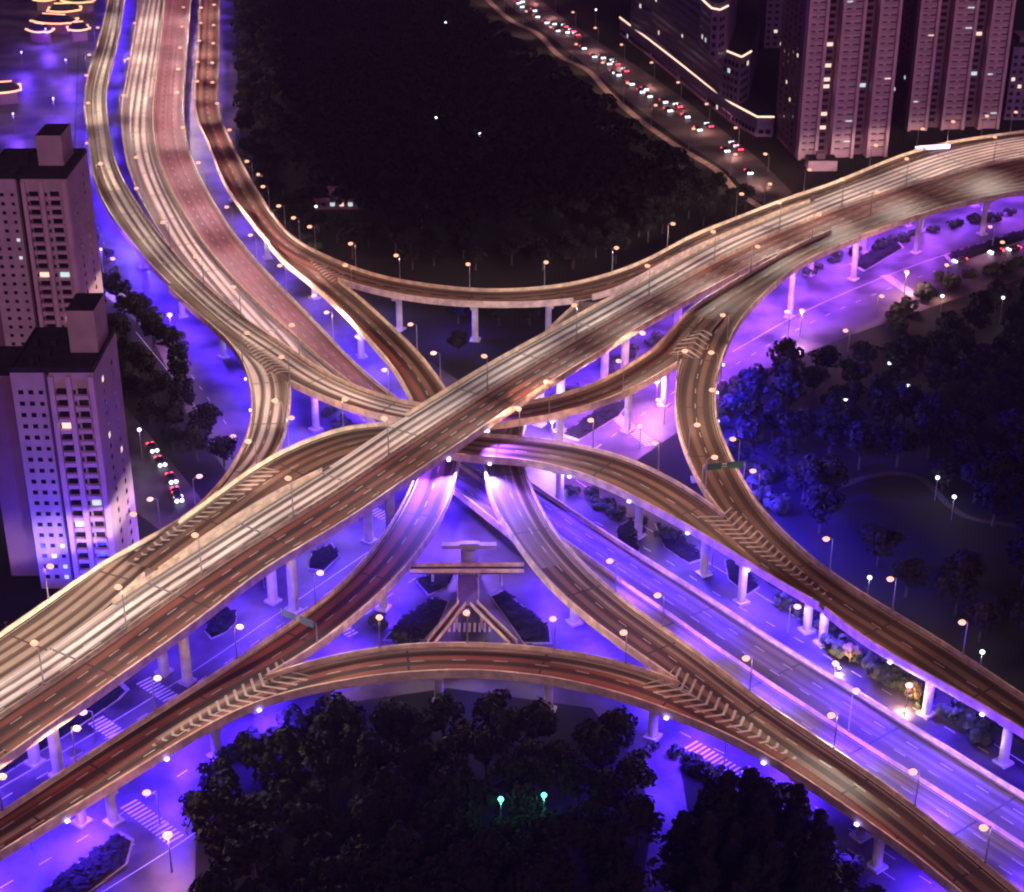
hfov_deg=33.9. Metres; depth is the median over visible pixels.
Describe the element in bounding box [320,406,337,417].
street shrub
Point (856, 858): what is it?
street shrub
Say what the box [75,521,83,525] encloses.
window
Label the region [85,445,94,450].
window
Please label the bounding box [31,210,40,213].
window
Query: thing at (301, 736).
park tree
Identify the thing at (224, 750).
street shrub
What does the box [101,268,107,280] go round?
park tree
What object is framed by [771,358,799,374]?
park tree
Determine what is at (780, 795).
park tree
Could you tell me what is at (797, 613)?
street shrub
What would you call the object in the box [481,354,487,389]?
street lamp
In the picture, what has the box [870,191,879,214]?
street lamp
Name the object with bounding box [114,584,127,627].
street lamp
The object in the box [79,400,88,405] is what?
window
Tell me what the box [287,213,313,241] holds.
park tree
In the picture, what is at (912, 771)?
street lamp
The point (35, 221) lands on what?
window
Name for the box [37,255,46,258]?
window
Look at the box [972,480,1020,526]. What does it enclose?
park tree
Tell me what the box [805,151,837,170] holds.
gate house
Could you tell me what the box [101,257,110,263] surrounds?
street shrub
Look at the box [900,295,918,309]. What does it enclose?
street shrub
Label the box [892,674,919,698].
street shrub
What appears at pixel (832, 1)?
windows
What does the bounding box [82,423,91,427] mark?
window
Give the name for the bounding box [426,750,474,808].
park tree
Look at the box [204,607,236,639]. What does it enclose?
planting bed
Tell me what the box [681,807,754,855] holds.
park tree
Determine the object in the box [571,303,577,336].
street lamp
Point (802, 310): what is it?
light mast
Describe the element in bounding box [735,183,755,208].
park tree
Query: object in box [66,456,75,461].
window
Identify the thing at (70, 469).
window
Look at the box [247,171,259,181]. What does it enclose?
street shrub
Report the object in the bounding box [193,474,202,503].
street lamp
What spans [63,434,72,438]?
window
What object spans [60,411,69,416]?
window
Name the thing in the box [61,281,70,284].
window
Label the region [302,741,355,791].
park tree
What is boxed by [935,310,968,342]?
park tree
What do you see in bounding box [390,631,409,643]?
street shrub
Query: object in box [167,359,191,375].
park tree
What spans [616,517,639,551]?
planting bed
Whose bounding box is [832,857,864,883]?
park tree
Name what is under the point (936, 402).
park tree
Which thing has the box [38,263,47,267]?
window
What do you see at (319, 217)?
park tree
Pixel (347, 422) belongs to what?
street shrub
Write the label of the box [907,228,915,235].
street shrub
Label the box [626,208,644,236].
park tree
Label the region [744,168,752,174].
car
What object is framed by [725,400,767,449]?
park tree
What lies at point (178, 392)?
park tree
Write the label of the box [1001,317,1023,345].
park tree
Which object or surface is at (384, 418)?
street lamp
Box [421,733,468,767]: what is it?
park tree
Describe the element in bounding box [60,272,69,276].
window
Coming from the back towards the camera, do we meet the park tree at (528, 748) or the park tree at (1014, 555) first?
the park tree at (1014, 555)
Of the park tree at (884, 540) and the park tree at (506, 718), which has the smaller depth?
the park tree at (506, 718)
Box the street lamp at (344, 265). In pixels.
[342,264,352,289]
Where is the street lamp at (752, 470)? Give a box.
[749,469,759,501]
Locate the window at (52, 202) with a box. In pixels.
[51,201,60,204]
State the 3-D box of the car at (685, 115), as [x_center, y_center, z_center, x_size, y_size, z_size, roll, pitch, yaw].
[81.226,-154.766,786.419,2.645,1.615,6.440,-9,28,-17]
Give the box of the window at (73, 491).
[71,489,79,493]
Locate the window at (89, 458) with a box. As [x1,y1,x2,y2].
[86,456,95,461]
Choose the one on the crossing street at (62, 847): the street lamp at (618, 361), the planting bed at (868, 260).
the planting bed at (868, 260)
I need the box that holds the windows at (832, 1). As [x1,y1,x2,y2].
[778,0,898,149]
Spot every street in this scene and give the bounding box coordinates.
[0,195,1023,891]
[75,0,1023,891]
[124,405,201,529]
[505,0,791,203]
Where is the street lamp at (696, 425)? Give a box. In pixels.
[687,423,699,455]
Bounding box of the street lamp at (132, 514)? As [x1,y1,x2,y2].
[126,512,136,545]
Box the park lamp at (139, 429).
[137,428,142,457]
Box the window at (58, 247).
[57,246,65,249]
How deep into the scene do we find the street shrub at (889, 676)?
377.34 m
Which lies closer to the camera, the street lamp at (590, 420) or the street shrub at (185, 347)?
the street lamp at (590, 420)
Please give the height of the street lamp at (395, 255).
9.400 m
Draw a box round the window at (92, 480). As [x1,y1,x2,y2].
[89,478,98,483]
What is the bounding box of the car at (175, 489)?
[170,486,182,497]
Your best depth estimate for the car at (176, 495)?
454.84 m
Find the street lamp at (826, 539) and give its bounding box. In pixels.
[822,536,832,570]
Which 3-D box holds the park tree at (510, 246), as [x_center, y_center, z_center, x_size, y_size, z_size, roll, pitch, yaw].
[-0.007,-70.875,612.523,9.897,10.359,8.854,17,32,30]
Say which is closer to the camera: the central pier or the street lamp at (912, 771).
the street lamp at (912, 771)
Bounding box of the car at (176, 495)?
[172,491,183,502]
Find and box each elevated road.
[0,136,1023,776]
[0,242,459,837]
[0,286,293,679]
[0,642,964,891]
[84,0,1023,440]
[121,0,1023,891]
[127,422,823,613]
[194,0,1023,341]
[484,300,1021,891]
[669,236,1023,769]
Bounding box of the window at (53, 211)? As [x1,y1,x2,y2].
[52,210,61,213]
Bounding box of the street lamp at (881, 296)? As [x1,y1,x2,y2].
[875,295,883,315]
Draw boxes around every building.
[619,0,777,136]
[1001,31,1023,119]
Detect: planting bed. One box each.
[0,683,129,773]
[42,831,133,891]
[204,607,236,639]
[308,543,339,571]
[382,597,449,641]
[416,574,454,595]
[490,590,551,644]
[564,400,624,441]
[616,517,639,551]
[654,522,700,564]
[724,559,759,595]
[848,241,903,271]
[944,229,1023,264]
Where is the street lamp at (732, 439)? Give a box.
[729,437,739,468]
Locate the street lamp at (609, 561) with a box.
[606,558,616,591]
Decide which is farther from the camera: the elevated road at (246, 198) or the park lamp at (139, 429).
the elevated road at (246, 198)
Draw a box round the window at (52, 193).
[50,191,58,195]
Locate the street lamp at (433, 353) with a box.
[430,351,440,380]
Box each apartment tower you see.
[0,124,103,345]
[0,293,139,587]
[774,0,902,159]
[891,0,1015,130]
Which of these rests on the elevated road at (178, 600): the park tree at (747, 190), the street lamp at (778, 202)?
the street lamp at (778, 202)
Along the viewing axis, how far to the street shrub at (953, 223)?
648.08 m
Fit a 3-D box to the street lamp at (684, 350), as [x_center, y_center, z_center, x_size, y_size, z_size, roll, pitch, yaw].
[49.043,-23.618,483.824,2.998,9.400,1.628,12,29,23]
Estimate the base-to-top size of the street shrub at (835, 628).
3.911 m
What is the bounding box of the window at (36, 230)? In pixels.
[34,228,43,232]
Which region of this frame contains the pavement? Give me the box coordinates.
[486,0,761,207]
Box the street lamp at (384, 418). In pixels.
[381,416,389,454]
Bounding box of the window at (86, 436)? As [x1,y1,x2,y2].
[83,434,92,438]
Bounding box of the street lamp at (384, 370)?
[381,368,389,396]
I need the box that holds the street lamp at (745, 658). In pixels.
[742,655,752,690]
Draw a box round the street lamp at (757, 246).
[750,245,759,270]
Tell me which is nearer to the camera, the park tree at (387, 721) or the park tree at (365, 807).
the park tree at (365, 807)
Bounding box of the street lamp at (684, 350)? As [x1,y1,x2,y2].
[676,349,687,378]
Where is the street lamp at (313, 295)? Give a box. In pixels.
[311,294,320,315]
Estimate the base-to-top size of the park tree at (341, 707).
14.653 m
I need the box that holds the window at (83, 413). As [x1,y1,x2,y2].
[80,411,89,416]
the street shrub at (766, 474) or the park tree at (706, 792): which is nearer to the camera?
the park tree at (706, 792)
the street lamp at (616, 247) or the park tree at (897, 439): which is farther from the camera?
the street lamp at (616, 247)
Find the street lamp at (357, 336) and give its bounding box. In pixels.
[355,335,364,359]
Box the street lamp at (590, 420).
[587,418,593,447]
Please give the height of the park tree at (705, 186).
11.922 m
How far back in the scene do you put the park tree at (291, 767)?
340.12 m
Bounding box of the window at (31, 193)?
[29,191,38,195]
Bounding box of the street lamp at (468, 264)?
[466,262,470,287]
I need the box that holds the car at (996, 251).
[988,248,1003,254]
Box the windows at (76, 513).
[34,467,133,578]
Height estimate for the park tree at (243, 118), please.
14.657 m
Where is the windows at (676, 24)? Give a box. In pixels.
[620,0,769,133]
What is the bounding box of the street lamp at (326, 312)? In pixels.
[324,311,333,340]
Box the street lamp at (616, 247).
[611,246,618,271]
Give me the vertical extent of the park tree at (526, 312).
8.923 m
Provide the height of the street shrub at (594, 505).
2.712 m
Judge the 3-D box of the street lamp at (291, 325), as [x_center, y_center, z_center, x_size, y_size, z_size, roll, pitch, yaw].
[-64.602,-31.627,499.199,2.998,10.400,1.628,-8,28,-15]
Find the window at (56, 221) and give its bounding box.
[53,219,62,223]
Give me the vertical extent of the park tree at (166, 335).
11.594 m
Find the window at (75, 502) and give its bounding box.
[72,500,81,504]
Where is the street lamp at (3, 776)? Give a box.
[0,773,6,810]
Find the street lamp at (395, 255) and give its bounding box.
[394,254,400,278]
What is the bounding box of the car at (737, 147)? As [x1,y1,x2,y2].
[734,145,742,150]
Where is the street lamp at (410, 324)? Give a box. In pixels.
[408,323,417,350]
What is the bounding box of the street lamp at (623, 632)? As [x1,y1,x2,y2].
[620,630,626,662]
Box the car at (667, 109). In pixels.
[664,107,672,111]
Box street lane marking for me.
[0,136,1023,891]
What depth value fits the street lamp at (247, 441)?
427.26 m
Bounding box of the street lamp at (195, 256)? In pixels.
[193,255,204,283]
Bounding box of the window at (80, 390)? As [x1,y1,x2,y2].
[78,388,86,393]
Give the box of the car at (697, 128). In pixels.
[693,126,702,130]
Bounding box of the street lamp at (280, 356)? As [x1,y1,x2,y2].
[278,355,290,384]
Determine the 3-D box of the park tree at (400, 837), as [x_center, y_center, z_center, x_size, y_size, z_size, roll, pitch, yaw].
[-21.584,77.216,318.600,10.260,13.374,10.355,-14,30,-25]
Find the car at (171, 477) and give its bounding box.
[165,472,177,483]
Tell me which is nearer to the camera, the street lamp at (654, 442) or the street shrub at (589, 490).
the street lamp at (654, 442)
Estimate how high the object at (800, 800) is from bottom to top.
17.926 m
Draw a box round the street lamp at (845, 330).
[843,329,849,351]
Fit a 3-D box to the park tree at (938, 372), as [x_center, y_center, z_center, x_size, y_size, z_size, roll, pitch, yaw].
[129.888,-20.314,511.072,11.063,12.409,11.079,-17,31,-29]
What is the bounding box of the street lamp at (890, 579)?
[886,576,896,610]
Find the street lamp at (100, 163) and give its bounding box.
[95,162,102,188]
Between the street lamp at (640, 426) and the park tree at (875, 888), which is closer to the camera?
the park tree at (875, 888)
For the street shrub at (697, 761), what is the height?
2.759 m
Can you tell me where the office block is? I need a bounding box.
[758,0,783,47]
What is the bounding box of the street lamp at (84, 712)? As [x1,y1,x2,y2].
[80,710,96,740]
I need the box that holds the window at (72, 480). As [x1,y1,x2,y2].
[69,478,78,483]
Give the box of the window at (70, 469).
[68,467,76,472]
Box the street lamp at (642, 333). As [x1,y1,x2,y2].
[635,331,645,359]
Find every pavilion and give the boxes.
[0,80,21,104]
[25,22,54,43]
[29,13,78,34]
[33,0,54,10]
[46,2,81,20]
[60,0,94,12]
[66,21,90,41]
[313,186,364,209]
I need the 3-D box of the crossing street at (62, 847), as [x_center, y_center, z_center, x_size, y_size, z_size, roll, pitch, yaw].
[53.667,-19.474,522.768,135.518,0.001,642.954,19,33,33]
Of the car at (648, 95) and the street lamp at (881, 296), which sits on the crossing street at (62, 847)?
the street lamp at (881, 296)
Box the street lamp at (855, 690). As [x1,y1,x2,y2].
[847,688,859,731]
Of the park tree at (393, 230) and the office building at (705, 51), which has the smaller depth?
the park tree at (393, 230)
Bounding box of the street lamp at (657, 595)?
[654,593,664,626]
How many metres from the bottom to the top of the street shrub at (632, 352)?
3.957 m
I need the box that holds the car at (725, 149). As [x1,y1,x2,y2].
[721,147,729,151]
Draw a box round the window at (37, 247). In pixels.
[36,246,45,249]
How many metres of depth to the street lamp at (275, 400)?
450.08 m
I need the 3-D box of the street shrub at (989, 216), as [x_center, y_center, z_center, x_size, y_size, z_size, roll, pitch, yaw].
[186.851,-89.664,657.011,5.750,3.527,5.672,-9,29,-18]
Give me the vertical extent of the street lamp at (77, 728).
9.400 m
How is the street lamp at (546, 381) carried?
on the elevated road at (176, 274)
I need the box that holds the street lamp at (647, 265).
[645,264,649,295]
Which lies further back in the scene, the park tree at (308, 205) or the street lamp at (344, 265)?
the park tree at (308, 205)
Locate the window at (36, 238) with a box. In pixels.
[35,237,44,240]
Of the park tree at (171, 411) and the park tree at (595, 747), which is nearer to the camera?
the park tree at (595, 747)
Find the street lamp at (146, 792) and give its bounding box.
[142,789,160,824]
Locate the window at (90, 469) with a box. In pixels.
[88,467,96,472]
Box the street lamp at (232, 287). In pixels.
[230,286,241,315]
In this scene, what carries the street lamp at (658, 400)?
on the crossing street at (62, 847)
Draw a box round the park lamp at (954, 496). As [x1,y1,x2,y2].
[951,495,956,519]
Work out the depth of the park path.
461.05 m
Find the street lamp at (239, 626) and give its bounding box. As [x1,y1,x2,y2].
[234,624,243,658]
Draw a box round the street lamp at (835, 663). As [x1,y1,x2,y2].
[832,660,838,674]
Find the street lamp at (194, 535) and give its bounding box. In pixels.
[191,532,202,574]
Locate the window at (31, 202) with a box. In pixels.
[30,201,39,204]
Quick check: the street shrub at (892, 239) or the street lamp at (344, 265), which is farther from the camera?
the street shrub at (892, 239)
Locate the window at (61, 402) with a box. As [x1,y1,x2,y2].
[59,400,67,405]
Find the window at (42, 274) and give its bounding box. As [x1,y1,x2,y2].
[40,272,48,276]
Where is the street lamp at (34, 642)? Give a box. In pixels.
[30,640,44,685]
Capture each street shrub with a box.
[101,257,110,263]
[103,248,113,254]
[104,263,119,272]
[143,295,152,305]
[147,306,158,311]
[153,312,164,318]
[173,328,185,340]
[175,340,189,351]
[212,746,233,759]
[226,743,244,759]
[236,725,261,746]
[237,150,246,158]
[241,158,256,168]
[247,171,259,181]
[266,726,279,734]
[275,703,306,726]
[285,713,307,729]
[287,714,308,734]
[300,232,312,238]
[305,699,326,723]
[307,241,322,249]
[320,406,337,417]
[330,413,351,428]
[338,419,353,427]
[368,615,388,630]
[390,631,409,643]
[407,636,419,642]
[564,484,580,495]
[565,382,579,390]
[584,486,598,495]
[587,494,611,510]
[592,499,604,510]
[597,497,616,510]
[599,356,614,366]
[605,505,626,520]
[608,364,615,374]
[609,354,620,360]
[629,344,637,357]
[631,522,644,533]
[634,515,648,525]
[643,742,660,753]
[644,338,654,345]
[651,330,663,343]
[653,526,667,537]
[662,528,676,538]
[666,742,684,758]
[679,751,703,774]
[686,758,703,773]
[698,760,724,779]
[716,393,739,415]
[717,381,735,396]
[718,416,736,429]
[726,384,741,398]
[729,376,745,389]
[737,424,765,441]
[738,363,764,374]
[740,471,760,488]
[742,459,757,469]
[745,458,759,468]
[749,480,773,500]
[750,463,774,483]
[762,491,791,511]
[772,498,792,513]
[772,592,794,608]
[783,598,804,611]
[792,605,818,626]
[800,608,820,624]
[802,266,814,275]
[812,617,831,630]
[814,261,823,269]
[817,627,836,638]
[820,633,850,655]
[827,255,838,262]
[827,636,856,658]
[828,622,844,636]
[830,250,842,257]
[832,832,842,850]
[836,850,851,862]
[841,854,866,876]
[848,245,862,254]
[850,646,865,662]
[861,657,893,681]
[865,649,880,662]
[871,243,882,250]
[874,237,888,244]
[878,664,899,687]
[885,303,906,318]
[885,318,909,332]
[886,234,899,243]
[891,313,906,319]
[892,667,908,680]
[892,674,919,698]
[893,301,907,311]
[897,231,910,242]
[899,673,925,688]
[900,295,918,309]
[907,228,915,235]
[913,287,938,299]
[914,691,936,708]
[915,288,930,300]
[916,281,933,288]
[928,224,940,231]
[934,270,944,280]
[935,698,968,724]
[942,277,954,286]
[943,271,961,287]
[946,219,958,227]
[956,217,963,224]
[961,269,968,277]
[962,712,993,732]
[964,268,979,278]
[966,212,981,222]
[966,725,993,747]
[982,262,1002,275]
[987,211,993,221]
[991,211,1003,221]
[1000,260,1018,272]
[1002,207,1017,215]
[1012,256,1023,266]
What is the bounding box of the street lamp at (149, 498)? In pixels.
[147,497,160,523]
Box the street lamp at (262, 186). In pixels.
[261,185,269,208]
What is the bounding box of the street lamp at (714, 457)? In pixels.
[704,455,717,488]
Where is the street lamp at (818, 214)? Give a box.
[811,213,821,237]
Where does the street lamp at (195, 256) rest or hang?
on the elevated road at (176, 274)
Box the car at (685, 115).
[681,113,689,117]
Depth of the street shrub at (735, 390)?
510.69 m
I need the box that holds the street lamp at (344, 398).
[342,397,347,426]
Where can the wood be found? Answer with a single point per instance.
(439, 145)
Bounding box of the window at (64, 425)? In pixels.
[62,422,70,427]
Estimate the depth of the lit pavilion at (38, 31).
914.19 m
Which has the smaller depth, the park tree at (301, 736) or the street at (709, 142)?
the park tree at (301, 736)
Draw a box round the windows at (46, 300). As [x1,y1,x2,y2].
[4,259,96,344]
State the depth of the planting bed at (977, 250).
628.86 m
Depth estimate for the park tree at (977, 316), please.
548.95 m
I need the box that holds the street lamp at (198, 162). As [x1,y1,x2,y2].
[196,161,205,186]
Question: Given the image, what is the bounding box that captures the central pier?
[442,541,495,576]
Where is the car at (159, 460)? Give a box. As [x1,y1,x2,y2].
[154,455,166,466]
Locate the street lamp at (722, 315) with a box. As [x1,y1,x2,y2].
[720,313,728,343]
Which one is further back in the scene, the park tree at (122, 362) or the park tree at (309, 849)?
the park tree at (122, 362)
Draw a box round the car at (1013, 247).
[1005,245,1021,250]
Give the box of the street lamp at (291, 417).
[287,416,294,446]
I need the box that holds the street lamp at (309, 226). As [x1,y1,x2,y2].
[307,225,316,249]
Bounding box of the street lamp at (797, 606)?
[787,604,800,632]
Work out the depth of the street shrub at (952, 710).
364.34 m
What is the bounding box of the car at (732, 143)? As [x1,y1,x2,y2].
[729,141,737,145]
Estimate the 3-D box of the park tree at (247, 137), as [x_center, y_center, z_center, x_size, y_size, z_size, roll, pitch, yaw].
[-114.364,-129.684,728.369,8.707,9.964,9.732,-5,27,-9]
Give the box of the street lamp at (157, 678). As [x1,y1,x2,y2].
[151,675,161,710]
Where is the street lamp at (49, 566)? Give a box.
[43,564,53,598]
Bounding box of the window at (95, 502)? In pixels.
[92,500,100,504]
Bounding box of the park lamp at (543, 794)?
[541,792,546,807]
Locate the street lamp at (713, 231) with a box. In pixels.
[711,230,715,260]
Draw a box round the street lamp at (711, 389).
[709,388,718,419]
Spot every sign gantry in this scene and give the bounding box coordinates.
[280,608,317,642]
[701,461,745,482]
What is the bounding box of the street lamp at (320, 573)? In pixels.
[313,570,323,603]
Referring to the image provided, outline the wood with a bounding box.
[230,0,699,234]
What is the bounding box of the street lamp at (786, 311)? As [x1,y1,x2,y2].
[784,310,789,335]
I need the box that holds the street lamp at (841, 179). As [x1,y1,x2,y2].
[840,178,843,205]
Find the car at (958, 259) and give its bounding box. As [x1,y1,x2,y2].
[952,256,967,262]
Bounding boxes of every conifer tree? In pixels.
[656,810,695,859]
[686,815,724,884]
[707,767,748,823]
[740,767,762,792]
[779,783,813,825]
[793,821,843,891]
[804,808,840,862]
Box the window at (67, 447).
[65,445,73,450]
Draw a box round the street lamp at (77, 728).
[70,725,81,761]
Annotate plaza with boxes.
[0,0,79,152]
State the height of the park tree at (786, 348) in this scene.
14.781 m
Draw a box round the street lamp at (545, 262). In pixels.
[543,261,547,285]
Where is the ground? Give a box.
[0,0,1023,891]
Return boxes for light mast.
[163,831,172,872]
[655,380,659,407]
[799,309,804,335]
[903,270,909,295]
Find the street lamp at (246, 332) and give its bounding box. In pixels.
[240,331,249,361]
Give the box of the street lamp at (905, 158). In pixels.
[904,157,908,184]
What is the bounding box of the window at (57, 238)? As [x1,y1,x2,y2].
[56,237,64,240]
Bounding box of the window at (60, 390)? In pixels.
[57,388,66,393]
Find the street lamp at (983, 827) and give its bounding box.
[979,824,991,862]
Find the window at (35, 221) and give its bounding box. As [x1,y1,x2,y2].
[32,219,41,223]
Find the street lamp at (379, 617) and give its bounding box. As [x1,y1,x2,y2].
[376,614,382,647]
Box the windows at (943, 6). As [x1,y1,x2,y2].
[892,0,1011,121]
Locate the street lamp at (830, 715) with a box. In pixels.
[827,712,837,748]
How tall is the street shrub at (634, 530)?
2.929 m
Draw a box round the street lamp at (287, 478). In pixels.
[284,476,294,515]
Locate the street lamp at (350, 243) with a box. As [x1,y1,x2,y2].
[348,242,356,266]
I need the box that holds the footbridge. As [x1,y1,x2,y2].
[409,563,523,643]
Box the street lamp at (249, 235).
[248,234,257,260]
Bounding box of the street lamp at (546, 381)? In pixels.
[543,380,549,413]
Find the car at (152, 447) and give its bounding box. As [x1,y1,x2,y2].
[146,441,158,452]
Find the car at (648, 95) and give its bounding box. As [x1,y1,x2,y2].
[644,93,652,97]
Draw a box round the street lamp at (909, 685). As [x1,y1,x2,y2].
[903,682,912,718]
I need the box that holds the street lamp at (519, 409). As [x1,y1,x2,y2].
[516,407,521,435]
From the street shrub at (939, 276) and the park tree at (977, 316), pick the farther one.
the street shrub at (939, 276)
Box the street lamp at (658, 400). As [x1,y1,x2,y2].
[656,398,664,423]
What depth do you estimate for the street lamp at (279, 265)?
564.82 m
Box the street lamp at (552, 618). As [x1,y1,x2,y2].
[549,616,556,648]
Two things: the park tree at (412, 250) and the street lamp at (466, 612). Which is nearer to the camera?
the street lamp at (466, 612)
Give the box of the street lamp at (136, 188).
[134,187,144,213]
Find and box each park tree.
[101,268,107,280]
[102,272,131,297]
[107,312,131,337]
[113,295,128,315]
[117,336,133,355]
[117,348,130,369]
[120,291,150,326]
[120,370,138,398]
[125,342,154,374]
[131,376,159,398]
[132,353,157,376]
[135,308,155,322]
[136,396,159,425]
[140,312,164,347]
[146,370,168,399]
[153,324,182,353]
[156,401,184,424]
[159,422,182,449]
[163,373,192,392]
[166,343,187,360]
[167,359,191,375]
[168,381,195,408]
[177,422,208,461]
[178,788,206,819]
[181,790,233,842]
[187,402,222,420]
[187,416,216,435]
[188,863,237,891]
[194,808,247,854]
[196,754,235,789]
[205,835,252,888]
[206,435,237,466]
[207,774,243,807]
[227,790,277,832]
[227,819,282,875]
[232,86,259,108]
[232,731,273,776]
[234,108,255,137]
[238,135,255,157]
[239,138,256,159]
[249,158,276,178]
[251,755,289,788]
[254,177,269,193]
[257,726,305,771]
[259,186,278,210]
[263,175,287,190]
[263,777,299,814]
[270,190,299,223]
[275,756,310,788]
[276,205,300,232]
[279,876,319,891]
[280,800,327,843]
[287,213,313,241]
[288,725,309,741]
[293,831,332,871]
[294,779,335,813]
[298,197,320,214]
[298,725,342,780]
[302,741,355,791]
[306,209,327,231]
[310,692,367,733]
[336,722,373,776]
[337,224,368,258]
[338,831,377,880]
[344,731,393,786]
[347,791,393,841]
[350,789,385,820]
[369,696,417,752]
[372,819,426,877]
[381,222,406,252]
[396,709,438,742]
[398,240,424,269]
[421,239,445,265]
[421,692,466,740]
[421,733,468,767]
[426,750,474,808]
[445,306,466,323]
[446,329,469,354]
[448,719,478,761]
[449,228,476,258]
[458,779,501,822]
[463,307,481,324]
[465,246,486,269]
[466,725,507,774]
[471,688,511,725]
[482,704,523,752]
[485,754,537,792]
[487,308,510,325]
[487,814,527,843]
[498,236,525,264]
[503,780,547,831]
[511,737,549,769]
[516,696,558,743]
[518,307,540,325]
[523,807,565,839]
[524,234,546,254]
[524,755,556,794]
[528,247,552,270]
[540,737,573,784]
[554,229,576,259]
[556,238,586,268]
[556,747,604,806]
[571,718,599,751]
[578,728,625,771]
[578,797,610,831]
[585,226,606,257]
[586,766,636,820]
[589,705,638,760]
[592,852,651,891]
[602,231,630,263]
[604,218,628,236]
[609,794,664,848]
[615,748,657,796]
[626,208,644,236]
[632,209,665,242]
[638,193,669,218]
[645,847,719,891]
[653,206,674,232]
[661,188,691,221]
[665,177,684,207]
[674,167,701,189]
[678,190,702,218]
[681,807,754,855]
[692,177,714,201]
[693,200,715,225]
[693,775,732,819]
[709,171,727,195]
[721,187,747,216]
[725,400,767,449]
[727,432,758,470]
[732,391,762,405]
[732,782,785,832]
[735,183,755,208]
[737,367,773,396]
[738,766,794,817]
[759,407,784,441]
[763,375,807,417]
[766,337,805,367]
[769,436,800,471]
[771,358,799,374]
[774,361,811,387]
[775,409,814,444]
[784,460,824,504]
[801,484,845,533]
[803,452,844,486]
[804,364,830,397]
[808,345,841,369]
[813,411,854,453]
[818,459,848,490]
[819,384,850,415]
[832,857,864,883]
[838,353,873,381]
[840,877,860,891]
[842,401,867,425]
[842,419,882,469]
[842,642,860,662]
[843,380,867,401]
[849,340,879,361]
[856,522,905,567]
[858,882,885,891]
[867,387,898,423]
[868,371,897,395]
[870,399,900,423]
[876,420,900,454]
[879,334,923,363]
[879,424,925,467]
[884,356,921,384]
[889,556,932,597]
[891,383,924,426]
[904,682,924,702]
[910,391,951,438]
[913,411,950,458]
[922,338,963,366]
[922,359,957,391]
[926,328,951,342]
[928,458,960,491]
[934,568,977,615]
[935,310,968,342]
[939,549,987,598]
[945,401,960,421]
[949,330,975,364]
[950,436,980,472]
[960,456,1003,502]
[961,304,991,338]
[962,600,1002,641]
[966,290,1000,327]
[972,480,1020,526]
[986,278,1011,314]
[989,408,1023,456]
[991,333,1013,361]
[992,443,1023,474]
[997,586,1023,620]
[1001,300,1023,340]
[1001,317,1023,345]
[1005,540,1023,588]
[1010,599,1023,632]
[1015,515,1023,533]
[1016,277,1023,293]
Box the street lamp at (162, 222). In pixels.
[160,221,170,248]
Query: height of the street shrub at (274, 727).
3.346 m
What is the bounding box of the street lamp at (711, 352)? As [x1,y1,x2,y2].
[708,351,717,381]
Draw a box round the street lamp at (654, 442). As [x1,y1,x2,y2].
[652,441,659,470]
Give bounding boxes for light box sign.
[914,143,950,149]
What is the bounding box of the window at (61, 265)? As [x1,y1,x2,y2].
[59,263,68,267]
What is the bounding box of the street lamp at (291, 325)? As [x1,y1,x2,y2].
[289,323,299,354]
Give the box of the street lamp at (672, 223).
[666,222,674,247]
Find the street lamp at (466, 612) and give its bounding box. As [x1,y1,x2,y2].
[463,610,469,642]
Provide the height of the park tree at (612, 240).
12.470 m
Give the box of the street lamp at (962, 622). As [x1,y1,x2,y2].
[958,619,967,654]
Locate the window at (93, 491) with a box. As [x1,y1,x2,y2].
[91,489,99,493]
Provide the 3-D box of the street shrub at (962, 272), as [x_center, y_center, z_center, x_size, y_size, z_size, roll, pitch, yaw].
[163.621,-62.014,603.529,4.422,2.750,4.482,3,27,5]
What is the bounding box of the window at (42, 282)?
[41,281,49,284]
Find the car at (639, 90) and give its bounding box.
[636,88,644,92]
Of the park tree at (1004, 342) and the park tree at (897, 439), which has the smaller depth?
the park tree at (897, 439)
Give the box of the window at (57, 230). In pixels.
[54,228,63,232]
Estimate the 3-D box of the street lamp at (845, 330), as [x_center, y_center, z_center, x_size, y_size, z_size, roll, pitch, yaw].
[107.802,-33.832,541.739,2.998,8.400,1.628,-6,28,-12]
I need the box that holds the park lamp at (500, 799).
[498,796,503,845]
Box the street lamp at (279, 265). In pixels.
[277,264,287,292]
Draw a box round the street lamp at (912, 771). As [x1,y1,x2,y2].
[908,768,919,805]
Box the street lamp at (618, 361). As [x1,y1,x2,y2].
[616,359,623,391]
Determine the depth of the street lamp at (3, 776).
317.15 m
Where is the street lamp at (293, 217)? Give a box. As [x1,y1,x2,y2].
[291,216,300,240]
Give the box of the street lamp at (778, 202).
[776,201,780,229]
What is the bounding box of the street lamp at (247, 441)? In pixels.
[244,439,256,463]
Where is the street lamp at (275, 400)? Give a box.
[272,399,284,430]
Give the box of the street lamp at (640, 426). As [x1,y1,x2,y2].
[637,424,642,447]
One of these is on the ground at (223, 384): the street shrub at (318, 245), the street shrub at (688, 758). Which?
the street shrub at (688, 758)
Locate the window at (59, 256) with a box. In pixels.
[58,255,66,258]
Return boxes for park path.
[837,471,1016,527]
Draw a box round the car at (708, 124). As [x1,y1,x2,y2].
[704,122,713,127]

